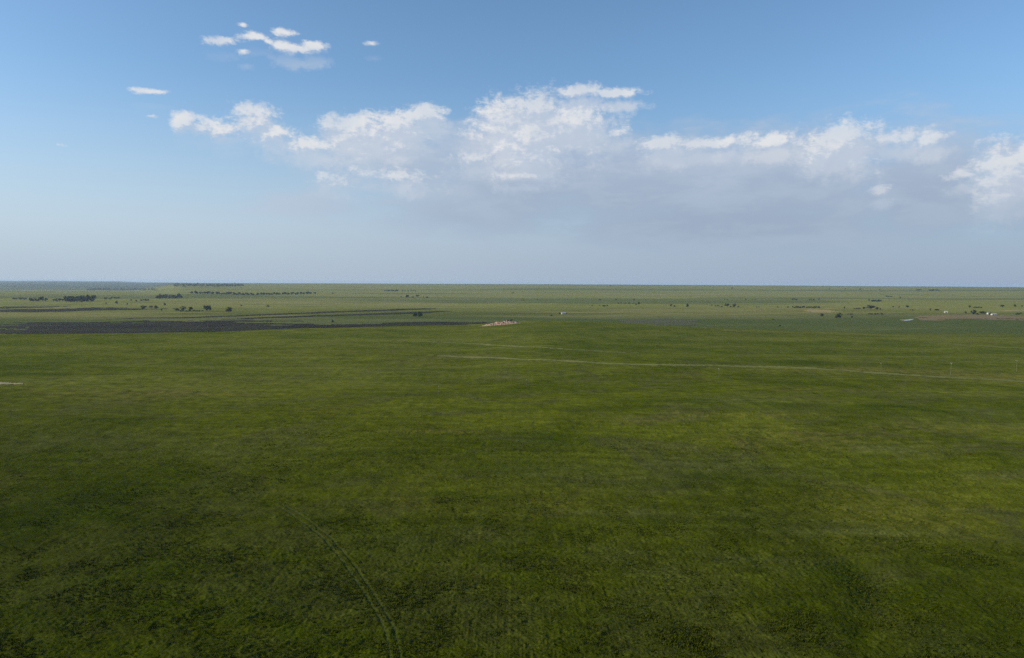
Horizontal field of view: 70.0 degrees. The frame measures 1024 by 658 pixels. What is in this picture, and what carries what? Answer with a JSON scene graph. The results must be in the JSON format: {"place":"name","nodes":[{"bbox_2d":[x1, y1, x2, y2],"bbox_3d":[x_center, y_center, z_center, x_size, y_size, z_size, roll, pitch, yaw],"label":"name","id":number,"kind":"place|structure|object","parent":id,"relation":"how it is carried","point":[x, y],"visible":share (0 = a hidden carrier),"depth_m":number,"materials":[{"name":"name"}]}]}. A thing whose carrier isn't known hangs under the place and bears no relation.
{"place":"outdoors","nodes":[
{"label":"outdoors","id":0,"kind":"place"},
{"bbox_2d":[0,382,22,383],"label":"bare sand","id":1,"kind":"structure","parent":0,"point":[9,383],"depth_m":518.82,"materials":[{"name":"beige sand"}]},
{"bbox_2d":[0,306,65,308],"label":"ploughed field","id":2,"kind":"structure","parent":0,"point":[6,307],"depth_m":2414.01,"materials":[{"name":"soil"}]},
{"bbox_2d":[0,307,174,311],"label":"ploughed field","id":3,"kind":"structure","parent":0,"point":[58,310],"depth_m":2144.21,"materials":[{"name":"soil"}]},
{"bbox_2d":[0,320,486,333],"bbox_3d":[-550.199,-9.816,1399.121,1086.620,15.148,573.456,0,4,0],"label":"ploughed field","id":4,"kind":"structure","parent":0,"point":[147,326],"depth_m":1410.16,"materials":[{"name":"soil"}]},
{"bbox_2d":[126,308,435,318],"bbox_3d":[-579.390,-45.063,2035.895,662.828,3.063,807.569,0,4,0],"label":"ploughed field","id":5,"kind":"structure","parent":0,"point":[303,313],"depth_m":2073.70,"materials":[{"name":"soil"}]},
{"bbox_2d":[241,311,444,318],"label":"ploughed field","id":6,"kind":"structure","parent":0,"point":[345,314],"depth_m":1933.97,"materials":[{"name":"soil"}]},
{"bbox_2d":[0,281,1023,657],"bbox_3d":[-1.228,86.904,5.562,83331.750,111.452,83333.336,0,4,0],"label":"ground","id":7,"kind":"structure","parent":0,"point":[116,399],"depth_m":303.38,"materials":[{"name":"green plant"}]},
{"bbox_2d":[86,287,154,290],"bbox_3d":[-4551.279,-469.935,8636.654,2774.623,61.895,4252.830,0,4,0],"label":"wood","id":8,"kind":"object","parent":7,"relation":"on","point":[115,289],"visible":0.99,"depth_m":9592.41,"materials":[{"name":"green plant"}]},
{"bbox_2d":[173,283,243,286],"bbox_3d":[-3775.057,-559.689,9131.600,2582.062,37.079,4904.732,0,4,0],"label":"wood","id":9,"kind":"object","parent":7,"relation":"on","point":[218,285],"visible":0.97,"depth_m":7609.71,"materials":[{"name":"green plant"}]},
{"bbox_2d":[275,505,390,657],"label":"wheel rut","id":10,"kind":"structure","parent":7,"relation":"on","point":[382,625],"depth_m":180.40,"materials":[{"name":"soil"}]},
{"bbox_2d":[281,504,400,657],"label":"wheel rut","id":11,"kind":"structure","parent":7,"relation":"on","point":[384,610],"depth_m":178.65,"materials":[{"name":"soil"}]},
{"bbox_2d":[483,321,518,325],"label":"rock outcrop","id":12,"kind":"object","parent":7,"relation":"on","point":[504,323],"visible":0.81,"depth_m":1128.34,"materials":[{"name":"beige stone"}]},
{"bbox_2d":[0,0,1023,286],"label":"sky","id":13,"kind":"structure","parent":0,"point":[620,142],"materials":[{"name":"blue"}]},
{"bbox_2d":[407,341,625,352],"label":"dirt track","id":14,"kind":"structure","parent":0,"point":[511,346],"depth_m":804.40,"materials":[{"name":"brown soil"}]},
{"bbox_2d":[616,318,700,326],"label":"pasture field","id":15,"kind":"structure","parent":0,"point":[678,322],"depth_m":1627.53,"materials":[{"name":"green plant"}]},
{"bbox_2d":[442,355,1023,381],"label":"dirt track","id":16,"kind":"structure","parent":0,"point":[723,366],"depth_m":640.85,"materials":[{"name":"green soil"}]},
{"bbox_2d":[804,309,842,312],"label":"hay field","id":17,"kind":"structure","parent":0,"point":[818,311],"depth_m":2202.19,"materials":[{"name":"beige plant"}]},
{"bbox_2d":[918,314,1023,320],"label":"pasture field","id":18,"kind":"structure","parent":0,"point":[966,316],"depth_m":1769.50,"materials":[{"name":"green plant"}]},
{"bbox_2d":[924,342,1018,347],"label":"dirt track","id":19,"kind":"structure","parent":0,"point":[980,345],"depth_m":863.81,"materials":[{"name":"brown soil"}]}
]}

